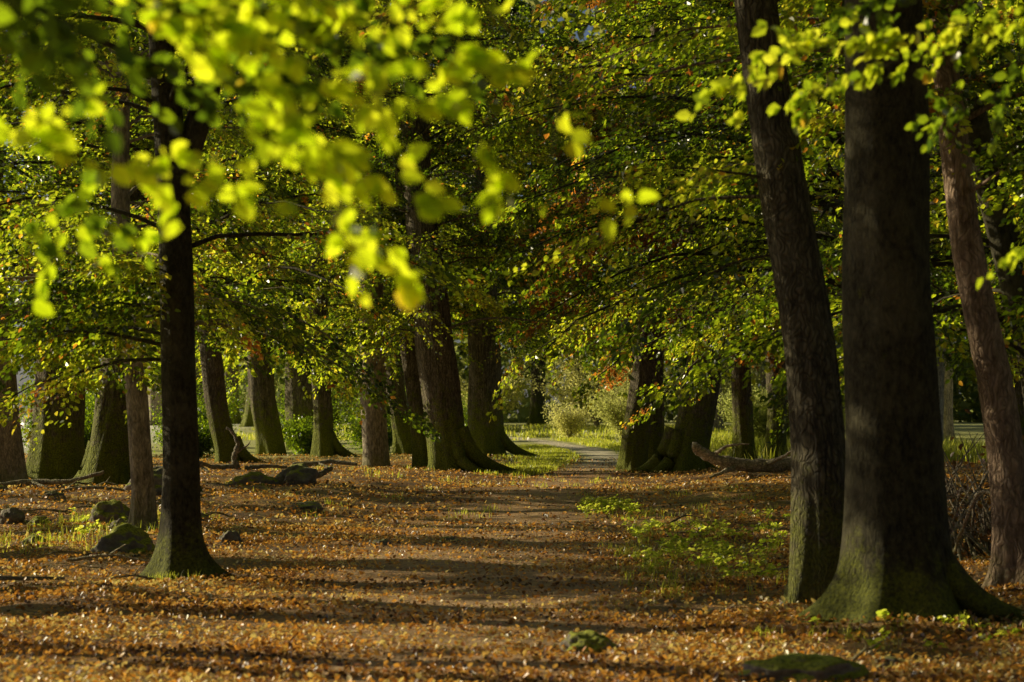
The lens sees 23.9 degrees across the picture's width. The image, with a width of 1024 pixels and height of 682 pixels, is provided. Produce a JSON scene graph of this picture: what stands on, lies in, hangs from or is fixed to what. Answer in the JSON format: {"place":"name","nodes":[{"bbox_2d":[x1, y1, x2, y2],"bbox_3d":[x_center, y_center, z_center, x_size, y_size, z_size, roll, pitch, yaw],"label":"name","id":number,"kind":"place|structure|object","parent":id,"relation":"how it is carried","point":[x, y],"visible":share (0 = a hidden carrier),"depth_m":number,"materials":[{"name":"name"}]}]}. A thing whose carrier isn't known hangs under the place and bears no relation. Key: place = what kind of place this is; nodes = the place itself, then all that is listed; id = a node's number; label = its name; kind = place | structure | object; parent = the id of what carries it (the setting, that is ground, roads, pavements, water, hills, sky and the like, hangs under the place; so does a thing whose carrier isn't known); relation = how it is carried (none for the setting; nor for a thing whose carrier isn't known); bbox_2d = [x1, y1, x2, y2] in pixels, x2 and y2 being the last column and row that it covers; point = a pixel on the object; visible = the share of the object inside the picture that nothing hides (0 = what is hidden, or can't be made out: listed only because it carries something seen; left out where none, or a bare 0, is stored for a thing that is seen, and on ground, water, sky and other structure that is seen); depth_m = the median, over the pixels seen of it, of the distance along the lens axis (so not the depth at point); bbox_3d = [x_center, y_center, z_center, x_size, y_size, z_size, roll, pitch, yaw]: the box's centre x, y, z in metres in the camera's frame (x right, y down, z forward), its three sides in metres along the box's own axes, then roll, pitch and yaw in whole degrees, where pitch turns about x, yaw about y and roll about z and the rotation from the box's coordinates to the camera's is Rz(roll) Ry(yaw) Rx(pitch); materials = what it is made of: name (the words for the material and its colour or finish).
{"place":"outdoors","nodes":[
{"label":"outdoors","id":0,"kind":"place"},
{"bbox_2d":[99,436,765,681],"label":"path","id":1,"kind":"structure","parent":0,"point":[503,517],"depth_m":20.69,"materials":[{"name":"soil"}]},
{"bbox_2d":[618,547,669,575],"bbox_3d":[1.236,2.003,21.875,0.451,0.285,0.341,1,-2,-27],"label":"seedling","id":2,"kind":"object","parent":1,"relation":"on","point":[658,554],"visible":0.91,"depth_m":21.89,"materials":[{"name":"green plant"}]},
{"bbox_2d":[640,539,673,564],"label":"seedling","id":3,"kind":"object","parent":1,"relation":"on","point":[666,544],"visible":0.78,"depth_m":23.11,"materials":[{"name":"green plant"}]},
{"bbox_2d":[4,0,970,414],"label":"sky","id":4,"kind":"structure","parent":0,"point":[560,19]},
{"bbox_2d":[0,423,1022,649],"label":"grass","id":5,"kind":"structure","parent":0,"point":[555,457],"depth_m":62.94,"materials":[{"name":"plant"}]},
{"bbox_2d":[0,415,1023,681],"bbox_3d":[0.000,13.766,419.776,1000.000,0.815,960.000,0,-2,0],"label":"ground","id":6,"kind":"structure","parent":0,"point":[962,429],"depth_m":30.03,"materials":[{"name":"brown plant"}]},
{"bbox_2d":[0,507,24,523],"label":"rock","id":7,"kind":"object","parent":6,"relation":"on","point":[14,515],"visible":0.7,"depth_m":31.31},
{"bbox_2d":[21,534,48,548],"bbox_3d":[-5.213,2.253,26.442,0.316,0.287,0.328,-1,-2,21],"label":"rock","id":8,"kind":"object","parent":6,"relation":"on","point":[29,538],"visible":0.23,"depth_m":26.38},
{"bbox_2d":[27,516,50,526],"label":"rock","id":9,"kind":"object","parent":6,"relation":"on","point":[35,519],"visible":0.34,"depth_m":31.04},
{"bbox_2d":[0,470,104,487],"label":"fallen branch","id":10,"kind":"object","parent":6,"relation":"on","point":[39,482],"visible":0.92,"depth_m":42.99,"materials":[{"name":"brown wood"}]},
{"bbox_2d":[19,400,93,451],"bbox_3d":[-11.739,2.509,63.932,3.085,1.918,2.517,0,-2,0],"label":"bush","id":11,"kind":"object","parent":6,"relation":"on","point":[88,427],"visible":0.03,"depth_m":63.68,"materials":[{"name":"green plant"}]},
{"bbox_2d":[18,376,95,437],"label":"bush","id":12,"kind":"object","parent":6,"relation":"on","point":[89,409],"visible":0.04,"depth_m":73.52,"materials":[{"name":"green plant"}]},
{"bbox_2d":[5,95,109,398],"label":"oak tree","id":13,"kind":"object","parent":6,"relation":"on","point":[13,302],"depth_m":181.05,"materials":[{"name":"green plant"}]},
{"bbox_2d":[0,14,137,487],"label":"oak tree","id":14,"kind":"object","parent":6,"relation":"on","point":[12,462],"visible":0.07,"depth_m":44.67,"materials":[{"name":"green plant"}]},
{"bbox_2d":[43,486,124,493],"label":"fallen branch","id":15,"kind":"object","parent":6,"relation":"on","point":[93,487],"visible":0.69,"depth_m":39.98,"materials":[{"name":"brown wood"}]},
{"bbox_2d":[43,103,161,425],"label":"oak tree","id":16,"kind":"object","parent":6,"relation":"on","point":[154,402],"visible":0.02,"depth_m":169.30,"materials":[{"name":"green plant"}]},
{"bbox_2d":[89,499,129,523],"bbox_3d":[-5.148,2.293,30.970,0.526,0.541,0.448,1,-2,-23],"label":"rock","id":17,"kind":"object","parent":6,"relation":"on","point":[112,509],"visible":0.47,"depth_m":30.83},
{"bbox_2d":[2,32,217,479],"bbox_3d":[-9.594,-3.152,49.544,9.555,12.800,8.486,0,-2,0],"label":"oak tree","id":18,"kind":"object","parent":6,"relation":"on","point":[58,452],"visible":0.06,"depth_m":48.48,"materials":[{"name":"green plant"}]},
{"bbox_2d":[90,523,154,556],"bbox_3d":[-4.103,2.223,25.569,0.732,0.596,0.552,1,-2,-17],"label":"rock","id":19,"kind":"object","parent":6,"relation":"on","point":[134,539],"visible":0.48,"depth_m":25.39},
{"bbox_2d":[109,565,155,579],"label":"fallen branch","id":20,"kind":"object","parent":6,"relation":"on","point":[142,576],"visible":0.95,"depth_m":21.93,"materials":[{"name":"brown wood"}]},
{"bbox_2d":[0,9,265,318],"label":"beech tree","id":21,"kind":"object","parent":6,"relation":"on","point":[25,162],"visible":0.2,"depth_m":35.38,"materials":[{"name":"green plant"}]},
{"bbox_2d":[124,466,161,494],"bbox_3d":[-5.691,2.393,38.956,1.233,0.780,0.972,1,-2,-26],"label":"rock","id":22,"kind":"object","parent":6,"relation":"on","point":[157,470],"visible":0.09,"depth_m":38.59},
{"bbox_2d":[0,3,381,486],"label":"oak tree","id":23,"kind":"object","parent":6,"relation":"on","point":[107,450],"visible":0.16,"depth_m":46.07,"materials":[{"name":"green plant"}]},
{"bbox_2d":[150,411,241,458],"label":"bush","id":24,"kind":"object","parent":6,"relation":"on","point":[206,442],"visible":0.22,"depth_m":69.61,"materials":[{"name":"green plant"}]},
{"bbox_2d":[149,368,249,427],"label":"bush","id":25,"kind":"object","parent":6,"relation":"on","point":[233,398],"visible":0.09,"depth_m":90.06,"materials":[{"name":"green plant"}]},
{"bbox_2d":[21,0,379,405],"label":"oak tree","id":26,"kind":"object","parent":6,"relation":"on","point":[225,164],"visible":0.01,"depth_m":91.61,"materials":[{"name":"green plant"}]},
{"bbox_2d":[158,392,246,449],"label":"bush","id":27,"kind":"object","parent":6,"relation":"on","point":[201,412],"visible":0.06,"depth_m":79.92,"materials":[{"name":"green plant"}]},
{"bbox_2d":[89,9,350,463],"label":"oak tree","id":28,"kind":"object","parent":6,"relation":"on","point":[215,399],"visible":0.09,"depth_m":65.76,"materials":[{"name":"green plant"}]},
{"bbox_2d":[0,0,441,530],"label":"beech tree","id":29,"kind":"object","parent":6,"relation":"on","point":[244,321],"visible":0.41,"depth_m":29.26,"materials":[{"name":"green plant"}]},
{"bbox_2d":[219,530,240,543],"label":"rock","id":30,"kind":"object","parent":6,"relation":"on","point":[230,535],"visible":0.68,"depth_m":26.48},
{"bbox_2d":[108,2,353,426],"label":"oak tree","id":31,"kind":"object","parent":6,"relation":"on","point":[247,420],"visible":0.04,"depth_m":149.35,"materials":[{"name":"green plant"}]},
{"bbox_2d":[222,347,241,423],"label":"oak tree","id":32,"kind":"object","parent":6,"relation":"on","point":[235,417],"visible":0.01,"depth_m":189.51,"materials":[{"name":"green plant"}]},
{"bbox_2d":[0,0,494,579],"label":"beech tree","id":33,"kind":"object","parent":6,"relation":"on","point":[180,544],"visible":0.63,"depth_m":22.39,"materials":[{"name":"green plant"}]},
{"bbox_2d":[227,471,278,486],"bbox_3d":[-5.019,2.828,46.956,1.044,0.601,0.693,-1,-2,20],"label":"rock","id":34,"kind":"object","parent":6,"relation":"on","point":[258,477],"visible":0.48,"depth_m":46.69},
{"bbox_2d":[150,80,360,455],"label":"oak tree","id":35,"kind":"object","parent":6,"relation":"on","point":[266,422],"visible":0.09,"depth_m":74.53,"materials":[{"name":"green plant"}]},
{"bbox_2d":[195,55,356,450],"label":"oak tree","id":36,"kind":"object","parent":6,"relation":"on","point":[296,404],"visible":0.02,"depth_m":82.47,"materials":[{"name":"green plant"}]},
{"bbox_2d":[274,463,317,485],"bbox_3d":[-4.154,2.718,47.105,0.803,0.686,0.805,2,-2,-44],"label":"rock","id":37,"kind":"object","parent":6,"relation":"on","point":[300,473],"visible":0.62,"depth_m":46.91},
{"bbox_2d":[0,0,595,490],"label":"beech tree","id":38,"kind":"object","parent":6,"relation":"on","point":[302,202],"visible":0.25,"depth_m":39.59,"materials":[{"name":"green plant"}]},
{"bbox_2d":[294,501,322,511],"bbox_3d":[-3.015,2.441,35.435,0.589,0.177,0.429,0,-2,14],"label":"rock","id":39,"kind":"object","parent":6,"relation":"on","point":[311,505],"visible":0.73,"depth_m":35.29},
{"bbox_2d":[220,64,398,457],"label":"oak tree","id":40,"kind":"object","parent":6,"relation":"on","point":[326,442],"visible":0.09,"depth_m":71.78,"materials":[{"name":"green plant"}]},
{"bbox_2d":[275,381,352,423],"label":"bush","id":41,"kind":"object","parent":6,"relation":"on","point":[282,407],"visible":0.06,"depth_m":97.82,"materials":[{"name":"green plant"}]},
{"bbox_2d":[280,410,354,453],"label":"bush","id":42,"kind":"object","parent":6,"relation":"on","point":[299,440],"visible":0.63,"depth_m":76.50,"materials":[{"name":"green plant"}]},
{"bbox_2d":[292,459,356,466],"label":"fallen branch","id":43,"kind":"object","parent":6,"relation":"on","point":[322,462],"visible":0.77,"depth_m":60.00,"materials":[{"name":"brown wood"}]},
{"bbox_2d":[0,0,658,316],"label":"beech tree","id":44,"kind":"object","parent":6,"relation":"on","point":[242,28],"visible":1,"depth_m":5.46,"materials":[{"name":"green plant"}]},
{"bbox_2d":[236,64,467,421],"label":"oak tree","id":45,"kind":"object","parent":6,"relation":"on","point":[458,330],"depth_m":155.79,"materials":[{"name":"green plant"}]},
{"bbox_2d":[334,409,392,452],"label":"bush","id":46,"kind":"object","parent":6,"relation":"on","point":[356,434],"visible":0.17,"depth_m":79.59,"materials":[{"name":"green plant"}]},
{"bbox_2d":[333,383,406,426],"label":"bush","id":47,"kind":"object","parent":6,"relation":"on","point":[351,411],"visible":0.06,"depth_m":94.66,"materials":[{"name":"green plant"}]},
{"bbox_2d":[253,2,523,467],"bbox_3d":[-3.627,-4.251,62.107,7.921,15.711,7.353,0,-2,0],"label":"beech tree","id":48,"kind":"object","parent":6,"relation":"on","point":[375,444],"visible":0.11,"depth_m":61.68,"materials":[{"name":"green plant"}]},
{"bbox_2d":[293,8,498,454],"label":"oak tree","id":49,"kind":"object","parent":6,"relation":"on","point":[402,442],"visible":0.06,"depth_m":75.61,"materials":[{"name":"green plant"}]},
{"bbox_2d":[279,4,512,395],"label":"oak tree","id":50,"kind":"object","parent":6,"relation":"on","point":[457,357],"depth_m":177.16,"materials":[{"name":"green plant"}]},
{"bbox_2d":[247,1,554,468],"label":"oak tree","id":51,"kind":"object","parent":6,"relation":"on","point":[415,403],"visible":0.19,"depth_m":61.14,"materials":[{"name":"green plant"}]},
{"bbox_2d":[199,0,639,474],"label":"oak tree","id":52,"kind":"object","parent":6,"relation":"on","point":[456,448],"visible":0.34,"depth_m":59.12,"materials":[{"name":"green plant"}]},
{"bbox_2d":[345,0,561,368],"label":"oak tree","id":53,"kind":"object","parent":6,"relation":"on","point":[514,9],"visible":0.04,"depth_m":168.81,"materials":[{"name":"green plant"}]},
{"bbox_2d":[328,0,631,456],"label":"oak tree","id":54,"kind":"object","parent":6,"relation":"on","point":[492,437],"visible":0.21,"depth_m":74.51,"materials":[{"name":"green plant"}]},
{"bbox_2d":[459,369,538,414],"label":"bush","id":55,"kind":"object","parent":6,"relation":"on","point":[510,395],"visible":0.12,"depth_m":137.54,"materials":[{"name":"green plant"}]},
{"bbox_2d":[0,427,1023,681],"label":"fallen leaves","id":56,"kind":"object","parent":6,"relation":"on","point":[165,672],"depth_m":18.54,"materials":[{"name":"plant"}]},
{"bbox_2d":[0,576,64,580],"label":"fallen branch","id":57,"kind":"object","parent":56,"relation":"on","point":[15,578],"visible":1,"depth_m":21.24,"materials":[{"name":"brown wood"}]},
{"bbox_2d":[27,541,92,560],"bbox_3d":[-4.456,2.070,23.843,0.644,0.200,0.231,0,-2,-13],"label":"fallen branch","id":58,"kind":"object","parent":56,"relation":"on","point":[74,552],"visible":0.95,"depth_m":23.94,"materials":[{"name":"brown wood"}]},
{"bbox_2d":[68,544,149,561],"bbox_3d":[-3.908,2.051,23.364,0.896,0.193,0.141,-1,-2,19],"label":"fallen branch","id":59,"kind":"object","parent":56,"relation":"on","point":[86,557],"visible":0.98,"depth_m":23.42,"materials":[{"name":"brown wood"}]},
{"bbox_2d":[430,0,601,355],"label":"oak tree","id":60,"kind":"object","parent":6,"relation":"on","point":[461,146],"visible":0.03,"depth_m":185.41,"materials":[{"name":"green plant"}]},
{"bbox_2d":[27,494,1023,651],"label":"ground cover","id":61,"kind":"object","parent":6,"relation":"on","point":[593,501],"visible":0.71,"depth_m":27.51,"materials":[{"name":"green plant"}]},
{"bbox_2d":[451,0,641,424],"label":"oak tree","id":62,"kind":"object","parent":6,"relation":"on","point":[537,404],"visible":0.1,"depth_m":175.37,"materials":[{"name":"green plant"}]},
{"bbox_2d":[147,0,982,422],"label":"distant woodland","id":63,"kind":"object","parent":6,"relation":"on","point":[963,398],"visible":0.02,"depth_m":222.22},
{"bbox_2d":[542,398,598,437],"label":"bush","id":64,"kind":"object","parent":6,"relation":"on","point":[569,426],"visible":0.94,"depth_m":105.62,"materials":[{"name":"green plant"}]},
{"bbox_2d":[498,79,676,423],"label":"oak tree","id":65,"kind":"object","parent":6,"relation":"on","point":[597,277],"visible":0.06,"depth_m":185.51,"materials":[{"name":"green plant"}]},
{"bbox_2d":[560,630,617,652],"bbox_3d":[0.462,1.895,14.835,0.376,0.239,0.311,0,-2,16],"label":"rock","id":66,"kind":"object","parent":6,"relation":"on","point":[595,641],"visible":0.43,"depth_m":14.78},
{"bbox_2d":[528,355,668,425],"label":"bush","id":67,"kind":"object","parent":6,"relation":"on","point":[572,374],"visible":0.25,"depth_m":141.53,"materials":[{"name":"green plant"}]},
{"bbox_2d":[580,369,670,438],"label":"bush","id":68,"kind":"object","parent":6,"relation":"on","point":[610,415],"visible":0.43,"depth_m":95.69,"materials":[{"name":"green plant"}]},
{"bbox_2d":[532,11,729,386],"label":"oak tree","id":69,"kind":"object","parent":6,"relation":"on","point":[608,189],"visible":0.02,"depth_m":168.40,"materials":[{"name":"green plant"}]},
{"bbox_2d":[506,0,786,459],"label":"oak tree","id":70,"kind":"object","parent":6,"relation":"on","point":[657,432],"visible":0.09,"depth_m":62.59,"materials":[{"name":"green plant"}]},
{"bbox_2d":[467,9,840,470],"bbox_3d":[3.637,-4.411,61.420,9.794,16.106,8.725,0,-2,0],"label":"oak tree","id":71,"kind":"object","parent":6,"relation":"on","point":[634,449],"visible":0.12,"depth_m":61.63,"materials":[{"name":"green plant"}]},
{"bbox_2d":[573,92,758,381],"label":"oak tree","id":72,"kind":"object","parent":6,"relation":"on","point":[595,356],"depth_m":180.01,"materials":[{"name":"green plant"}]},
{"bbox_2d":[311,0,1023,606],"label":"oak tree","id":73,"kind":"object","parent":6,"relation":"on","point":[817,436],"visible":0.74,"depth_m":18.59,"materials":[{"name":"plant"}]},
{"bbox_2d":[597,43,758,430],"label":"oak tree","id":74,"kind":"object","parent":6,"relation":"on","point":[717,421],"visible":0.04,"depth_m":129.56,"materials":[{"name":"green plant"}]},
{"bbox_2d":[660,537,698,560],"bbox_3d":[1.683,2.124,24.539,0.407,0.256,0.298,1,-2,-40],"label":"seedling","id":75,"kind":"object","parent":6,"relation":"on","point":[679,543],"visible":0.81,"depth_m":24.56,"materials":[{"name":"green plant"}]},
{"bbox_2d":[580,9,838,459],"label":"oak tree","id":76,"kind":"object","parent":6,"relation":"on","point":[742,421],"visible":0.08,"depth_m":65.70,"materials":[{"name":"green plant"}]},
{"bbox_2d":[452,2,973,472],"bbox_3d":[4.839,-4.463,58.901,12.020,15.948,12.089,-2,-2,44],"label":"oak tree","id":77,"kind":"object","parent":6,"relation":"on","point":[695,423],"visible":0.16,"depth_m":58.58,"materials":[{"name":"green plant"}]},
{"bbox_2d":[690,536,737,565],"bbox_3d":[1.979,2.050,23.536,0.400,0.300,0.331,2,-2,-43],"label":"seedling","id":78,"kind":"object","parent":6,"relation":"on","point":[714,548],"visible":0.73,"depth_m":23.55,"materials":[{"name":"green plant"}]},
{"bbox_2d":[699,532,729,553],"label":"seedling","id":79,"kind":"object","parent":6,"relation":"on","point":[717,542],"visible":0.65,"depth_m":24.77,"materials":[{"name":"green plant"}]},
{"bbox_2d":[663,359,765,421],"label":"bush","id":80,"kind":"object","parent":6,"relation":"on","point":[668,371],"visible":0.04,"depth_m":139.95,"materials":[{"name":"green plant"}]},
{"bbox_2d":[664,345,765,401],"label":"oak tree","id":81,"kind":"object","parent":6,"relation":"on","point":[764,379],"visible":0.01,"depth_m":177.50,"materials":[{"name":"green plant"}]},
{"bbox_2d":[616,92,829,396],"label":"oak tree","id":82,"kind":"object","parent":6,"relation":"on","point":[767,359],"depth_m":113.69,"materials":[{"name":"green plant"}]},
{"bbox_2d":[616,60,842,459],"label":"oak tree","id":83,"kind":"object","parent":6,"relation":"on","point":[774,415],"visible":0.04,"depth_m":66.66,"materials":[{"name":"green plant"}]},
{"bbox_2d":[692,442,790,479],"bbox_3d":[5.670,2.610,52.736,3.426,0.808,1.066,0,-2,-7],"label":"fallen log","id":84,"kind":"object","parent":6,"relation":"on","point":[728,463],"visible":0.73,"depth_m":52.84,"materials":[{"name":"brown wood"}]},
{"bbox_2d":[462,0,1023,422],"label":"beech tree","id":85,"kind":"object","parent":6,"relation":"on","point":[651,12],"visible":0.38,"depth_m":37.22,"materials":[{"name":"green plant"}]},
{"bbox_2d":[727,543,773,570],"bbox_3d":[2.248,2.065,22.875,0.476,0.298,0.289,1,-2,-23],"label":"seedling","id":86,"kind":"object","parent":6,"relation":"on","point":[743,553],"visible":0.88,"depth_m":22.86,"materials":[{"name":"green plant"}]},
{"bbox_2d":[717,379,788,444],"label":"bush","id":87,"kind":"object","parent":6,"relation":"on","point":[760,418],"visible":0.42,"depth_m":83.43,"materials":[{"name":"green plant"}]},
{"bbox_2d":[554,21,953,442],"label":"oak tree","id":88,"kind":"object","parent":6,"relation":"on","point":[646,28],"visible":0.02,"depth_m":83.76,"materials":[{"name":"green plant"}]},
{"bbox_2d":[492,0,1023,432],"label":"beech tree","id":89,"kind":"object","parent":6,"relation":"on","point":[675,350],"visible":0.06,"depth_m":47.67,"materials":[{"name":"green plant"}]},
{"bbox_2d":[745,538,783,564],"bbox_3d":[2.459,2.082,23.820,0.384,0.304,0.318,1,-2,-35],"label":"seedling","id":90,"kind":"object","parent":6,"relation":"on","point":[761,541],"visible":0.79,"depth_m":23.82,"materials":[{"name":"green plant"}]},
{"bbox_2d":[754,526,787,550],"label":"seedling","id":91,"kind":"object","parent":6,"relation":"on","point":[775,535],"visible":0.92,"depth_m":25.11,"materials":[{"name":"green plant"}]},
{"bbox_2d":[533,0,1023,592],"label":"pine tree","id":92,"kind":"object","parent":6,"relation":"on","point":[1003,432],"visible":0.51,"depth_m":20.06,"materials":[{"name":"plant"}]},
{"bbox_2d":[559,0,1023,622],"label":"beech tree","id":93,"kind":"object","parent":6,"relation":"on","point":[895,556],"visible":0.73,"depth_m":17.08,"materials":[{"name":"green plant"}]},
{"bbox_2d":[738,652,869,681],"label":"rock","id":94,"kind":"object","parent":6,"relation":"on","point":[798,667],"visible":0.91,"depth_m":13.35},
{"bbox_2d":[602,0,1023,424],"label":"beech tree","id":95,"kind":"object","parent":6,"relation":"on","point":[1005,235],"visible":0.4,"depth_m":22.41,"materials":[{"name":"green plant"}]},
{"bbox_2d":[675,0,1023,289],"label":"beech tree","id":96,"kind":"object","parent":6,"relation":"on","point":[883,45],"visible":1,"depth_m":9.68,"materials":[{"name":"green plant"}]},
{"bbox_2d":[851,637,881,660],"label":"fallen branch","id":97,"kind":"object","parent":6,"relation":"on","point":[860,653],"visible":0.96,"depth_m":14.28,"materials":[{"name":"brown wood"}]},
{"bbox_2d":[874,656,898,667],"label":"rock","id":98,"kind":"object","parent":6,"relation":"on","point":[887,661],"visible":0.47,"depth_m":14.49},
{"bbox_2d":[756,1,1023,443],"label":"oak tree","id":99,"kind":"object","parent":6,"relation":"on","point":[1018,391],"visible":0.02,"depth_m":61.64,"materials":[{"name":"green plant"}]},
{"bbox_2d":[767,0,1023,445],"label":"beech tree","id":100,"kind":"object","parent":6,"relation":"on","point":[1017,104],"visible":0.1,"depth_m":29.73,"materials":[{"name":"green plant"}]},
{"bbox_2d":[790,392,1023,560],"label":"brush pile","id":101,"kind":"object","parent":6,"relation":"on","point":[970,534],"visible":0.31,"depth_m":25.70,"materials":[{"name":"brown wood"}]},
{"bbox_2d":[810,12,1005,444],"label":"oak tree","id":102,"kind":"object","parent":6,"relation":"on","point":[948,427],"visible":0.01,"depth_m":92.70,"materials":[{"name":"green plant"}]},
{"bbox_2d":[797,0,1023,307],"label":"oak tree","id":103,"kind":"object","parent":6,"relation":"on","point":[826,98],"depth_m":53.43,"materials":[{"name":"green plant"}]},
{"bbox_2d":[818,45,1016,439],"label":"oak tree","id":104,"kind":"object","parent":6,"relation":"on","point":[941,370],"visible":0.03,"depth_m":77.80,"materials":[{"name":"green plant"}]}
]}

